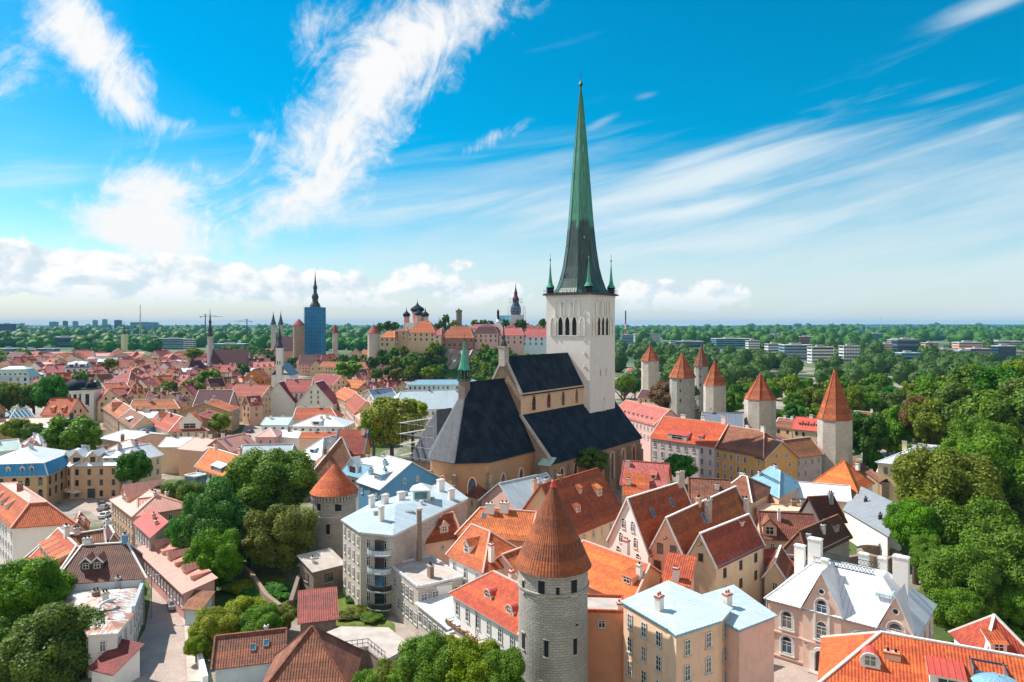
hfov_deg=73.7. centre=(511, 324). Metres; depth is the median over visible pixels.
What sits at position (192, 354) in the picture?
leafy tree
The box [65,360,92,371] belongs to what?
town house
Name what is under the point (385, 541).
window
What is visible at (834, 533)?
hipped house
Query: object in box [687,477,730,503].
tiled house
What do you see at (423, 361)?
leafy tree
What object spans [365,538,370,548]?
window
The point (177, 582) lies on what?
row house
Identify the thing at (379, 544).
glass door
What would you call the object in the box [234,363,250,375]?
leafy tree
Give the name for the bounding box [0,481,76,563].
hipped house
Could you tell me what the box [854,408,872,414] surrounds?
gabled house
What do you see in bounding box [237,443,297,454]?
gabled house
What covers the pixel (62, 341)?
office block
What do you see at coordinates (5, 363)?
town house
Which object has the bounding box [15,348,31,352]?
leafy tree
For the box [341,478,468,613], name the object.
stone house
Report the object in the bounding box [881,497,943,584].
leafy tree
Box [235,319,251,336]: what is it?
tower crane
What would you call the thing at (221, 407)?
town house
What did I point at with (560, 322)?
belfry window
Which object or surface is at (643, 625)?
window
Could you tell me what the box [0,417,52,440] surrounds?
building
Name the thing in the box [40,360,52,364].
town house
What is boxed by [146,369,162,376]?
town house
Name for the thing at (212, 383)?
town house
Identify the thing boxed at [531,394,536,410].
lancet window
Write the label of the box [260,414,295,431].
building
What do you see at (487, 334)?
hill house
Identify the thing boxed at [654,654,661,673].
window
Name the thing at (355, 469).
mansard house
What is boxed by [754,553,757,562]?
window
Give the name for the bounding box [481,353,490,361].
leafy tree
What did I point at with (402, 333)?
hill house
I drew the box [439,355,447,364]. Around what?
leafy tree
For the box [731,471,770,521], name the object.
hipped house
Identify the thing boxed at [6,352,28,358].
town house
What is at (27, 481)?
window
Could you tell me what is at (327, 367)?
town house
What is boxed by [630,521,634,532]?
window
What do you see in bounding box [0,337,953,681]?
ground
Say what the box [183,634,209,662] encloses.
leafy tree
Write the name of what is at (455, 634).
building
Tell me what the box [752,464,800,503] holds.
hipped house
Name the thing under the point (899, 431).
leafy tree
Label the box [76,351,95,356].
town house
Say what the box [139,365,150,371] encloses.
town house
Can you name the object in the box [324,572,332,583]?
window
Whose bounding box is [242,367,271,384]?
town house
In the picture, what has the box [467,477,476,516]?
lancet window
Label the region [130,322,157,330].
office block
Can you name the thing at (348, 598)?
shrub
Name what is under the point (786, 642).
window
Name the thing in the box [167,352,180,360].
town house
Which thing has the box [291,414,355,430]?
hipped house
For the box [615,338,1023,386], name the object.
distant woods
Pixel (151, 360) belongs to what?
town house
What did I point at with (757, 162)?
sky
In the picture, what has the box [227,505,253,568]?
leafy tree
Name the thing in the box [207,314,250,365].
town hall
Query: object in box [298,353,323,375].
town house
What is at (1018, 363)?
leafy tree
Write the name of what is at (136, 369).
town house
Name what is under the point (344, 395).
town house
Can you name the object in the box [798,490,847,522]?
gabled house
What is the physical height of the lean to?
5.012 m
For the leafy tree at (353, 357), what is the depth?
700.79 m
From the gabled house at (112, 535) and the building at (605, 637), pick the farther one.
the gabled house at (112, 535)
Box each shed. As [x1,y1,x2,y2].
[181,590,215,624]
[297,548,342,589]
[297,586,338,633]
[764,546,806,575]
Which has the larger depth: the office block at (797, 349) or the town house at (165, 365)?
the office block at (797, 349)
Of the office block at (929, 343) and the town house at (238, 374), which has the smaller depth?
the town house at (238, 374)
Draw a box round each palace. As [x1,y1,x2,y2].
[64,440,163,498]
[764,536,936,675]
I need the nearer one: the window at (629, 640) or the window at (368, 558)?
the window at (629, 640)
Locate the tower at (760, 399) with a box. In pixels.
[744,373,776,438]
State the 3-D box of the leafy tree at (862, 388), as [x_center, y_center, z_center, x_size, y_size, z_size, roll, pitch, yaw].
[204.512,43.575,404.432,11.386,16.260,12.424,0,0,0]
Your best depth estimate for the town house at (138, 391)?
383.03 m
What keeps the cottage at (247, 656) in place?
on the ground at (402, 629)
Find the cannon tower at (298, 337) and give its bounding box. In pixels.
[293,319,304,367]
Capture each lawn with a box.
[236,556,287,591]
[336,588,395,632]
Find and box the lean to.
[86,639,144,681]
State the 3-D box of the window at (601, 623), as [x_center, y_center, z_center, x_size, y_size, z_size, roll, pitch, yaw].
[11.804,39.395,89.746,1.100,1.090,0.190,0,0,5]
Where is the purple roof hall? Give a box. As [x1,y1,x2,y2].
[192,390,240,406]
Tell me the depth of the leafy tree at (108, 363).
518.01 m
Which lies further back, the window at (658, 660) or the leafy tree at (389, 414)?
the leafy tree at (389, 414)
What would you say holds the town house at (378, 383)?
on the ground at (402, 629)
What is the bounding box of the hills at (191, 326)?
[31,326,446,329]
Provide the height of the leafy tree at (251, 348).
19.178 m
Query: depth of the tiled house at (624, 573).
106.24 m
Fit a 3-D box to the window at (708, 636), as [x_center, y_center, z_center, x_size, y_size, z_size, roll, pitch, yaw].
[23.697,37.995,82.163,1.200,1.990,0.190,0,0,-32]
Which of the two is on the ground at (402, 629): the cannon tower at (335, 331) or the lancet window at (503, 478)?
the cannon tower at (335, 331)
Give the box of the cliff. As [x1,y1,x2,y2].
[437,349,478,369]
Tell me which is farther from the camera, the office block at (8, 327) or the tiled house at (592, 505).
the office block at (8, 327)
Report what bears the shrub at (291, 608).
on the ground at (402, 629)
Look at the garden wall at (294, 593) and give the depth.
124.08 m
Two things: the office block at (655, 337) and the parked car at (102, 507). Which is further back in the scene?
the office block at (655, 337)
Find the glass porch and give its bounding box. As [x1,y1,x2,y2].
[184,472,206,485]
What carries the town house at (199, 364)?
on the ground at (402, 629)
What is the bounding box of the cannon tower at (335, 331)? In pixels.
[331,325,338,355]
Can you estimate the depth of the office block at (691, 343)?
1523.66 m
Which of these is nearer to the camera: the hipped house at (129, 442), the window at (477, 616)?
the window at (477, 616)
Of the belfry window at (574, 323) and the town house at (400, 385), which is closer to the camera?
the belfry window at (574, 323)
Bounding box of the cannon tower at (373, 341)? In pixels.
[368,324,379,358]
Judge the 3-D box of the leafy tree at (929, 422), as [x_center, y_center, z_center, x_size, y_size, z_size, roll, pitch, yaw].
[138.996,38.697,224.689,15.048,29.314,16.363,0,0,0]
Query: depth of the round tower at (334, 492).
147.95 m
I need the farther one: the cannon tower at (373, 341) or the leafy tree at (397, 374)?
the cannon tower at (373, 341)
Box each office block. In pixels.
[0,323,15,332]
[0,347,17,351]
[23,328,36,330]
[27,347,35,351]
[36,347,59,353]
[49,321,58,327]
[53,336,76,346]
[73,321,77,328]
[93,320,97,327]
[102,319,106,328]
[114,320,121,327]
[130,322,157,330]
[159,337,187,349]
[184,338,195,349]
[213,342,248,348]
[621,334,633,343]
[633,333,659,341]
[675,340,703,346]
[711,337,752,348]
[745,339,759,349]
[764,342,780,353]
[779,343,812,359]
[793,323,801,328]
[799,335,811,343]
[807,345,833,362]
[838,344,859,361]
[871,332,884,339]
[883,342,891,351]
[892,337,918,351]
[895,350,919,359]
[921,341,938,347]
[939,347,958,351]
[952,340,982,348]
[954,348,970,353]
[965,347,990,354]
[983,340,1023,346]
[991,344,1015,360]
[1016,349,1023,356]
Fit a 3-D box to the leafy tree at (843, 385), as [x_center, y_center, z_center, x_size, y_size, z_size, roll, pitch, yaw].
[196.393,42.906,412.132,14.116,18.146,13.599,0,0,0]
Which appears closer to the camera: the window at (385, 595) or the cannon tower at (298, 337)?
the window at (385, 595)
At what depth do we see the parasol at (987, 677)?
69.81 m
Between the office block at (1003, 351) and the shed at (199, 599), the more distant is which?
the office block at (1003, 351)
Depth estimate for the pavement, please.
99.71 m
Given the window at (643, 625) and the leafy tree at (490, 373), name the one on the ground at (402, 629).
the leafy tree at (490, 373)
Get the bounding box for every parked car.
[96,504,110,510]
[97,499,105,505]
[97,511,110,518]
[167,598,175,610]
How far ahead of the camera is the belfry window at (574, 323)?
212.07 m
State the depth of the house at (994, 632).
82.00 m
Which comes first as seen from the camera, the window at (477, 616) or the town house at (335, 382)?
the window at (477, 616)
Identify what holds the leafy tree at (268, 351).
on the ground at (402, 629)
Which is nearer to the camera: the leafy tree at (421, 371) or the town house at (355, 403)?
the town house at (355, 403)
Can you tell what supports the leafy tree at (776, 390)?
on the ground at (402, 629)
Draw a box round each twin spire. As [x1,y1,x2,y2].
[271,312,275,348]
[278,313,283,336]
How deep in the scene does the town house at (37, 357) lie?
763.12 m
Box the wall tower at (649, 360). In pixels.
[640,345,659,388]
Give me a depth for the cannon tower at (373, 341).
635.20 m
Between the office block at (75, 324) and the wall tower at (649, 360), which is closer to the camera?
the wall tower at (649, 360)
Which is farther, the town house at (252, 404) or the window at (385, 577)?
the town house at (252, 404)
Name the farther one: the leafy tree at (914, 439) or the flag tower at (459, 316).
the flag tower at (459, 316)
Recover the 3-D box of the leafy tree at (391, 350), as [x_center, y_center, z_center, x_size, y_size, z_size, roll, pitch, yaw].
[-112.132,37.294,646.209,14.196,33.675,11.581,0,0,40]
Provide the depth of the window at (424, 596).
109.46 m
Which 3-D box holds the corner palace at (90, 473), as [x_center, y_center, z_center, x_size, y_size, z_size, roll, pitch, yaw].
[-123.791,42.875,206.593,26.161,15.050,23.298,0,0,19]
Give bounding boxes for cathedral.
[403,299,428,328]
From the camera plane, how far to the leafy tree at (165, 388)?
378.46 m
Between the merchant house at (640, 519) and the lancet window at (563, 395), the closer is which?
the merchant house at (640, 519)
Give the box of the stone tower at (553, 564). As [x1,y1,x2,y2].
[515,479,591,681]
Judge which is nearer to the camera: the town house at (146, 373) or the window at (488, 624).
the window at (488, 624)
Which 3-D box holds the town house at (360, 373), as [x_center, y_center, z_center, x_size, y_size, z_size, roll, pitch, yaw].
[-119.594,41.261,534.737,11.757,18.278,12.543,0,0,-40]
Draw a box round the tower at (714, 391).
[703,359,725,411]
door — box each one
[87,489,94,497]
[375,540,383,550]
[375,557,383,569]
[375,575,383,587]
[375,593,383,605]
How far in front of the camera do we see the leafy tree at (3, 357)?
799.96 m
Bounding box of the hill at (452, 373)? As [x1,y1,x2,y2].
[401,354,509,378]
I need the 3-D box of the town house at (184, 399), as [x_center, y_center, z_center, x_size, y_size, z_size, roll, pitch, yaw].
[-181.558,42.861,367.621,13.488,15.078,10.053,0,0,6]
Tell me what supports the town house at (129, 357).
on the ground at (402, 629)
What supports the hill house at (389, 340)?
on the hill at (452, 373)
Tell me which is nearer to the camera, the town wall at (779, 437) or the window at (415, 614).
the window at (415, 614)
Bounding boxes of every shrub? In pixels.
[221,578,253,595]
[239,581,290,600]
[282,600,297,615]
[339,607,362,620]
[345,595,353,602]
[352,601,368,611]
[359,609,386,623]
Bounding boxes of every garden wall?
[197,651,207,681]
[237,562,281,607]
[289,574,299,604]
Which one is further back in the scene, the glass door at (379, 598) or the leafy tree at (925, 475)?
the leafy tree at (925, 475)
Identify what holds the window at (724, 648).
in the apartment house at (673, 632)
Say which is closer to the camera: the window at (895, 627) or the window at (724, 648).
the window at (724, 648)
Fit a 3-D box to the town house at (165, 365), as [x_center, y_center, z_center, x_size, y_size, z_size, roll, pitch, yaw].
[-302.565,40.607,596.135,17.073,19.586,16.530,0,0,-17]
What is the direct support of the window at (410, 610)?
in the building at (414, 580)
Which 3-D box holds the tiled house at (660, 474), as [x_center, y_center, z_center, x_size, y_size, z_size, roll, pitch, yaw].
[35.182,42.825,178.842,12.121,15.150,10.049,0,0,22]
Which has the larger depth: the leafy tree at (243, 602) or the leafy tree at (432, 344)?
the leafy tree at (432, 344)
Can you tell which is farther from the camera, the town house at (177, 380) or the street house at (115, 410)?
the town house at (177, 380)
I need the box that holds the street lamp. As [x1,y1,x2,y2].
[151,574,159,617]
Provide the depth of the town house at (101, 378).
482.67 m
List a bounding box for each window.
[25,478,29,485]
[38,477,42,485]
[38,489,42,497]
[85,394,88,405]
[99,640,105,652]
[304,572,308,582]
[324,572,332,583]
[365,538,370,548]
[365,556,370,566]
[365,591,370,602]
[366,574,370,584]
[383,540,386,550]
[384,558,386,568]
[384,576,386,586]
[384,594,386,604]
[392,593,395,607]
[393,575,396,588]
[397,597,400,610]
[400,581,404,595]
[400,600,404,614]
[404,585,408,598]
[404,604,408,618]
[409,588,412,602]
[409,608,412,622]
[413,611,417,626]
[417,611,421,624]
[420,593,427,600]
[422,615,426,628]
[428,619,431,631]
[432,590,438,597]
[454,601,459,616]
[463,567,466,579]
[464,607,468,623]
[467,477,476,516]
[476,614,479,629]
[485,620,490,636]
[498,627,502,644]
[500,472,506,481]
[509,634,513,647]
[518,467,523,477]
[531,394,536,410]
[546,392,551,407]
[557,316,563,335]
[559,466,564,476]
[560,390,565,405]
[564,316,570,335]
[571,316,577,335]
[573,463,577,473]
[574,388,578,402]
[597,316,600,335]
[598,620,605,628]
[601,316,604,335]
[605,316,608,335]
[610,451,614,478]
[619,532,622,543]
[621,448,625,459]
[621,518,625,529]
[626,613,632,631]
[626,636,632,654]
[626,659,632,678]
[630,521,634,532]
[632,444,635,459]
[632,537,637,549]
[640,621,646,639]
[640,645,646,664]
[641,669,646,681]
[654,560,660,569]
[654,629,661,648]
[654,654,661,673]
[656,543,663,554]
[670,545,675,552]
[684,638,691,657]
[684,664,691,681]
[698,553,703,562]
[705,631,712,649]
[705,656,712,674]
[723,568,726,578]
[723,623,725,640]
[723,646,725,664]
[723,670,725,681]
[739,560,742,570]
[739,578,742,588]
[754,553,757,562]
[754,570,757,580]
[772,582,777,590]
[781,611,792,630]
[781,636,792,655]
[815,621,826,639]
[816,600,826,615]
[818,588,824,594]
[888,623,902,633]
[891,608,899,615]
[929,621,931,638]
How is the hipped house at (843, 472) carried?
on the ground at (402, 629)
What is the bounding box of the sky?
[0,0,1023,325]
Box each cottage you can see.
[23,432,41,447]
[210,622,288,681]
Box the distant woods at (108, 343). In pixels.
[0,332,367,351]
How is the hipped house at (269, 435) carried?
on the ground at (402, 629)
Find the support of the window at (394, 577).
in the building at (414, 580)
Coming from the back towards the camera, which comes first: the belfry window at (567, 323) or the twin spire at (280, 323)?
the twin spire at (280, 323)
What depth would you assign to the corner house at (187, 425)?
259.94 m
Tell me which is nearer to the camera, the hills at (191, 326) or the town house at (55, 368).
the town house at (55, 368)
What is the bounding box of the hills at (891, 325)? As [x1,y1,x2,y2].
[30,324,1018,327]
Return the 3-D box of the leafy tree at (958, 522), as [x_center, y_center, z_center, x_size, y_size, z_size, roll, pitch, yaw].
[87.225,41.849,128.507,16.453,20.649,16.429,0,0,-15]
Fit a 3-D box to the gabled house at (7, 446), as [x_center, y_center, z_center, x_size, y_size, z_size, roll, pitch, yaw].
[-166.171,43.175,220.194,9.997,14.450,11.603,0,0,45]
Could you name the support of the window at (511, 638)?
in the tiled house at (485, 606)
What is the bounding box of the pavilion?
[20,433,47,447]
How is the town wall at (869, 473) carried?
on the ground at (402, 629)
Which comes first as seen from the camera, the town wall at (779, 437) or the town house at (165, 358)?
the town wall at (779, 437)
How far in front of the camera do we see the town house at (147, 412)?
300.26 m
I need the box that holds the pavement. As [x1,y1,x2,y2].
[182,618,200,680]
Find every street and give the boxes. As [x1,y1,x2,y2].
[60,498,187,681]
[242,424,261,440]
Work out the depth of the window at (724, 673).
84.81 m
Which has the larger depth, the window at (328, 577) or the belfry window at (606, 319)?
the belfry window at (606, 319)
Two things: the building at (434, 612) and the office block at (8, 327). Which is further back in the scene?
the office block at (8, 327)
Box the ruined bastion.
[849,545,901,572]
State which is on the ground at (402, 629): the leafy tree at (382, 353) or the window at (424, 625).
the leafy tree at (382, 353)
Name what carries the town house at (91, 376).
on the ground at (402, 629)
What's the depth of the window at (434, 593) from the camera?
110.56 m
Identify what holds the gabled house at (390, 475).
on the ground at (402, 629)
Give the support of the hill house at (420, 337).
on the hill at (452, 373)
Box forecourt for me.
[774,657,817,681]
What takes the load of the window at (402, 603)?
in the building at (414, 580)
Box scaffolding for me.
[397,417,433,465]
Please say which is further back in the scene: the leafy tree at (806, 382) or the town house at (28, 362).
the town house at (28, 362)
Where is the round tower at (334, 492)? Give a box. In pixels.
[310,464,358,555]
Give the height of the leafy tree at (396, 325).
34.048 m
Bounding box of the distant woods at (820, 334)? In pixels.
[0,322,1023,347]
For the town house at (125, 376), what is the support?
on the ground at (402, 629)
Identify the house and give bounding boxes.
[0,359,15,368]
[0,364,39,384]
[0,404,6,418]
[0,438,21,455]
[0,442,67,504]
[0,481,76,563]
[1,359,20,365]
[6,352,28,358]
[13,355,34,365]
[22,358,38,366]
[23,527,70,560]
[28,376,41,384]
[29,361,44,370]
[29,523,147,624]
[32,351,43,354]
[34,355,48,358]
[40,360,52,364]
[40,394,88,417]
[43,354,56,357]
[44,356,67,363]
[44,362,65,372]
[46,371,70,379]
[53,353,86,360]
[59,374,69,382]
[63,351,83,360]
[63,574,143,677]
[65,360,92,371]
[67,357,87,361]
[70,525,106,543]
[71,349,88,352]
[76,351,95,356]
[87,357,98,361]
[88,371,99,381]
[90,360,100,367]
[91,373,113,382]
[92,366,111,372]
[94,357,117,361]
[95,353,110,357]
[96,388,118,420]
[101,380,128,392]
[102,398,134,433]
[103,516,121,541]
[107,368,139,384]
[108,434,150,449]
[111,348,124,352]
[111,353,129,358]
[112,365,122,370]
[112,386,129,396]
[117,356,133,359]
[118,359,140,367]
[118,393,132,405]
[118,407,154,430]
[127,365,144,373]
[127,378,148,399]
[128,359,145,365]
[130,351,138,356]
[130,394,186,414]
[134,353,147,358]
[137,425,154,431]
[137,537,217,618]
[138,362,157,367]
[138,377,159,388]
[138,407,160,418]
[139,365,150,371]
[140,356,160,362]
[141,369,150,376]
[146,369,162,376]
[146,386,168,398]
[148,350,169,357]
[148,366,164,372]
[150,408,209,437]
[152,371,173,386]
[157,360,172,368]
[158,356,171,360]
[162,369,175,375]
[162,391,190,408]
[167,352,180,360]
[167,365,183,374]
[168,377,180,382]
[171,359,189,367]
[174,351,186,354]
[177,355,186,358]
[177,374,191,387]
[177,383,197,406]
[177,432,215,475]
[179,398,239,430]
[181,365,191,374]
[185,359,205,369]
[185,368,203,375]
[194,356,206,362]
[199,408,232,437]
[204,377,225,389]
[207,432,256,453]
[219,363,237,373]
[220,373,238,384]
[225,371,241,377]
[225,379,243,389]
[232,382,272,420]
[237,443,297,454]
[241,393,264,424]
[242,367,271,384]
[244,375,259,384]
[247,356,263,367]
[253,360,274,376]
[254,427,282,443]
[263,625,363,681]
[270,376,337,416]
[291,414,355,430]
[293,403,343,423]
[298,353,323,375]
[304,435,335,468]
[309,359,321,375]
[311,437,352,503]
[312,373,348,392]
[317,353,335,361]
[319,361,367,379]
[335,387,360,417]
[335,427,372,457]
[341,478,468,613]
[342,453,385,510]
[345,378,368,390]
[345,392,370,420]
[350,348,361,358]
[350,366,368,379]
[352,409,365,429]
[356,380,377,393]
[356,455,440,508]
[359,373,369,380]
[361,390,395,406]
[362,386,395,404]
[369,378,384,387]
[373,364,389,375]
[380,330,398,352]
[385,380,406,393]
[392,387,457,435]
[394,327,409,347]
[407,320,437,353]
[408,379,475,392]
[424,511,459,564]
[433,327,445,345]
[442,325,474,348]
[444,568,518,649]
[445,523,521,584]
[454,500,537,546]
[465,484,486,519]
[470,323,498,331]
[473,324,500,349]
[478,472,551,509]
[499,326,524,354]
[509,323,532,331]
[522,467,621,547]
[524,327,545,354]
[581,537,661,598]
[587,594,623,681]
[606,469,691,563]
[619,399,679,461]
[619,459,672,504]
[620,580,732,681]
[623,473,648,498]
[637,389,659,406]
[649,413,729,482]
[649,486,753,570]
[659,552,696,590]
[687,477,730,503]
[687,513,765,605]
[701,408,743,426]
[702,585,777,681]
[715,424,775,481]
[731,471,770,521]
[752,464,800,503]
[753,438,799,480]
[754,509,815,548]
[761,545,793,607]
[776,414,794,438]
[781,436,823,481]
[783,514,852,564]
[791,413,816,443]
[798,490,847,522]
[812,460,874,495]
[817,630,1023,681]
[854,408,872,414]
[948,614,1023,654]
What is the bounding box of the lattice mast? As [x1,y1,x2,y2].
[139,305,140,334]
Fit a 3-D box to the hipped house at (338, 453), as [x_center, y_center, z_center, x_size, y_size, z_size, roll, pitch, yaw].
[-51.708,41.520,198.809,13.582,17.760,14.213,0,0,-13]
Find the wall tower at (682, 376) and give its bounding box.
[668,352,695,418]
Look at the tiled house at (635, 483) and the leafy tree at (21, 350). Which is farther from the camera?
the leafy tree at (21, 350)
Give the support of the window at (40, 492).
in the mansard house at (40, 471)
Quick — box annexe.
[73,511,90,532]
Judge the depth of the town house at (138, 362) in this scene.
655.18 m
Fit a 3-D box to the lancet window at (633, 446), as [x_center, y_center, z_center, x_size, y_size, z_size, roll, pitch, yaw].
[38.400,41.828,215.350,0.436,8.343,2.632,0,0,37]
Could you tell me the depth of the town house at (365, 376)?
504.13 m
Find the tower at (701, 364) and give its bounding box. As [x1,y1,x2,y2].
[693,344,708,410]
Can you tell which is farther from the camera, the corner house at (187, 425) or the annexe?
the corner house at (187, 425)
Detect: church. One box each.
[67,375,101,420]
[121,323,127,351]
[271,325,298,386]
[273,274,325,363]
[408,75,642,516]
[496,285,523,330]
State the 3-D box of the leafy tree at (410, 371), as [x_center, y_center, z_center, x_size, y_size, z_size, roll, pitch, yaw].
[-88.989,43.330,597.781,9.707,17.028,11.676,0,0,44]
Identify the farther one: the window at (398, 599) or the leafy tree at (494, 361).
the leafy tree at (494, 361)
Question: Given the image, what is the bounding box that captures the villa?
[875,440,939,502]
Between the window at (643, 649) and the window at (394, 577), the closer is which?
the window at (643, 649)
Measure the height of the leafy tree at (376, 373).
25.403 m
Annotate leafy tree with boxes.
[0,356,11,360]
[0,382,21,410]
[0,386,10,404]
[0,418,30,438]
[0,556,76,617]
[0,600,112,681]
[0,612,32,642]
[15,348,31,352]
[17,382,37,414]
[19,423,46,440]
[29,374,68,407]
[40,415,103,450]
[71,370,88,380]
[100,358,118,373]
[114,450,152,482]
[149,386,170,391]
[160,479,204,500]
[161,380,177,388]
[165,513,199,548]
[176,379,204,391]
[177,476,252,548]
[182,527,243,590]
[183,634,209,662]
[184,348,203,360]
[187,605,241,656]
[194,369,222,388]
[205,472,253,495]
[207,413,231,432]
[217,429,231,437]
[223,595,268,615]
[224,447,319,513]
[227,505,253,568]
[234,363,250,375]
[237,503,319,573]
[237,602,284,631]
[245,346,257,350]
[266,349,273,354]
[277,606,295,629]
[290,357,296,367]
[333,356,340,361]
[333,360,362,378]
[339,354,348,361]
[348,354,358,361]
[351,668,378,681]
[356,417,385,455]
[360,396,426,455]
[365,356,383,369]
[369,368,384,380]
[372,656,398,681]
[376,323,383,331]
[378,349,386,356]
[378,356,386,364]
[381,321,393,332]
[382,366,391,382]
[384,353,394,363]
[386,629,452,681]
[388,368,405,383]
[389,347,399,355]
[389,356,402,368]
[391,322,399,330]
[391,348,401,368]
[395,345,410,378]
[402,356,414,380]
[404,365,416,381]
[408,361,420,380]
[410,398,428,451]
[412,355,420,379]
[416,355,429,379]
[418,367,426,378]
[422,366,437,379]
[423,347,435,359]
[427,341,442,355]
[431,354,440,378]
[433,365,444,378]
[434,323,440,329]
[436,345,446,356]
[438,320,446,328]
[439,314,449,329]
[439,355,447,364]
[439,364,448,378]
[440,633,459,645]
[441,636,500,681]
[445,322,456,331]
[467,361,474,374]
[470,319,478,325]
[470,356,479,363]
[471,362,481,373]
[474,351,482,360]
[474,373,485,379]
[476,368,488,378]
[477,361,490,370]
[479,319,488,323]
[479,343,490,361]
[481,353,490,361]
[484,350,496,360]
[484,646,525,681]
[485,371,493,377]
[489,366,496,372]
[490,357,498,365]
[499,319,510,331]
[514,319,526,330]
[538,318,545,327]
[574,446,608,471]
[615,375,635,401]
[615,377,620,390]
[630,378,640,398]
[646,379,670,408]
[663,453,698,477]
[695,385,699,401]
[722,376,728,390]
[726,384,744,395]
[726,390,743,412]
[736,377,752,383]
[741,382,752,397]
[766,381,781,398]
[767,377,787,398]
[776,410,781,419]
[780,373,803,395]
[781,392,805,406]
[781,402,806,418]
[799,377,817,388]
[800,386,823,407]
[803,407,818,417]
[816,381,825,389]
[824,375,847,387]
[826,381,847,388]
[843,386,865,410]
[848,380,861,385]
[848,385,865,392]
[852,411,890,465]
[858,377,871,385]
[862,385,882,393]
[862,392,883,411]
[863,451,884,471]
[868,373,893,389]
[878,391,903,412]
[881,385,902,401]
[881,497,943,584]
[882,409,888,418]
[883,434,902,456]
[884,405,915,444]
[889,444,1008,506]
[894,444,911,453]
[897,395,926,444]
[899,383,918,399]
[901,380,915,388]
[906,397,950,444]
[909,533,944,596]
[911,379,945,397]
[912,437,940,444]
[915,373,936,384]
[916,543,1003,598]
[926,587,994,632]
[931,432,1023,502]
[931,495,1023,547]
[932,379,986,420]
[935,375,947,380]
[940,416,1019,448]
[946,363,994,386]
[954,388,1023,449]
[965,524,1023,592]
[969,365,1023,391]
[984,582,1023,641]
[985,601,999,615]
[996,377,1023,397]
[1000,359,1023,373]
[1003,495,1023,528]
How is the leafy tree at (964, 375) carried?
on the ground at (402, 629)
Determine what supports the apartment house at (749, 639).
on the ground at (402, 629)
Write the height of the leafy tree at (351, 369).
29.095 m
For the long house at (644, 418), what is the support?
on the ground at (402, 629)
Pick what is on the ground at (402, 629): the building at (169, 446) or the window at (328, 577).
the building at (169, 446)
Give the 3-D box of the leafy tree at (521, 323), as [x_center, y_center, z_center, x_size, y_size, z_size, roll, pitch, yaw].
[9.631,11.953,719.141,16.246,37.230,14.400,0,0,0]
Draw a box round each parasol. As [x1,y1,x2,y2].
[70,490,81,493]
[971,672,1017,681]
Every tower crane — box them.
[200,314,222,347]
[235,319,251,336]
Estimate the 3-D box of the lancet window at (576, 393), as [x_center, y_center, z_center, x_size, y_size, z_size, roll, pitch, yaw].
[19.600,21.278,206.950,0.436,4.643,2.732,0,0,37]
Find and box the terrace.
[327,626,406,671]
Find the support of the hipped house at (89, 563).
on the ground at (402, 629)
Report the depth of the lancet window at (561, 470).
182.19 m
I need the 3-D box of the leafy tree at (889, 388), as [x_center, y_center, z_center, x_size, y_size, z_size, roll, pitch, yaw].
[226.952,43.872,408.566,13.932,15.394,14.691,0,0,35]
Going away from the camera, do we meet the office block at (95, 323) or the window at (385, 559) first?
the window at (385, 559)
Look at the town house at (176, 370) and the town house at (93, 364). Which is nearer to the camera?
the town house at (176, 370)
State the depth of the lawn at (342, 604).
114.72 m
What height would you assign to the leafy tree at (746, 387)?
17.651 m
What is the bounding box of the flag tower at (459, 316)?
[456,309,461,325]
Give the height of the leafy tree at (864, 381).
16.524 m
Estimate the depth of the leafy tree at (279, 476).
152.92 m
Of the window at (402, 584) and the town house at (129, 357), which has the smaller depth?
the window at (402, 584)
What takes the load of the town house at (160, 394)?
on the ground at (402, 629)
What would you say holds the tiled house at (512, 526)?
on the ground at (402, 629)
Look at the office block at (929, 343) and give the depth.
1280.00 m
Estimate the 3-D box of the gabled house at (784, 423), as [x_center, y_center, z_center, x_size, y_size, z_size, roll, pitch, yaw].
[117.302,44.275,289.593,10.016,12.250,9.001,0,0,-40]
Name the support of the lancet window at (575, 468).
in the church at (553, 410)
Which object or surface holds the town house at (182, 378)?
on the ground at (402, 629)
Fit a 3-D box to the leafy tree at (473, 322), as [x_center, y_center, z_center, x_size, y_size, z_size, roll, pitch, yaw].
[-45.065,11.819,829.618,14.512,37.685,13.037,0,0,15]
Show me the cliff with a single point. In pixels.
(453, 356)
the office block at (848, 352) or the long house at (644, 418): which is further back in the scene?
the office block at (848, 352)
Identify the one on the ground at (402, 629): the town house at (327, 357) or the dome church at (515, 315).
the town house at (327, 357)
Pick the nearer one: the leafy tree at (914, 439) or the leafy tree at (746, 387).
the leafy tree at (914, 439)
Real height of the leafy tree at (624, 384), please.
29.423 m
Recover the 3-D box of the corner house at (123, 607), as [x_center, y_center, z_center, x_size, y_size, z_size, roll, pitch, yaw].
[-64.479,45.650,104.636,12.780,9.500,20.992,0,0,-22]
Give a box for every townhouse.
[109,479,183,546]
[133,508,167,550]
[194,443,242,486]
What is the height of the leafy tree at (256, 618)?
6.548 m
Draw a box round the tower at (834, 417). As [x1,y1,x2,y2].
[816,366,853,473]
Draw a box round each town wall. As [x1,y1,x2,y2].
[695,407,702,419]
[776,433,789,440]
[853,458,888,499]
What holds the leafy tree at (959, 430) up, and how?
on the ground at (402, 629)
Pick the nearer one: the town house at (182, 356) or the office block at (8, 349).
the town house at (182, 356)
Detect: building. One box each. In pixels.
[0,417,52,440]
[5,407,35,417]
[41,411,73,430]
[100,428,168,450]
[158,432,192,472]
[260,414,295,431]
[280,427,301,450]
[298,428,336,450]
[392,555,463,635]
[414,593,459,636]
[432,581,452,594]
[446,630,461,637]
[755,498,804,526]
[794,481,851,514]
[843,486,900,555]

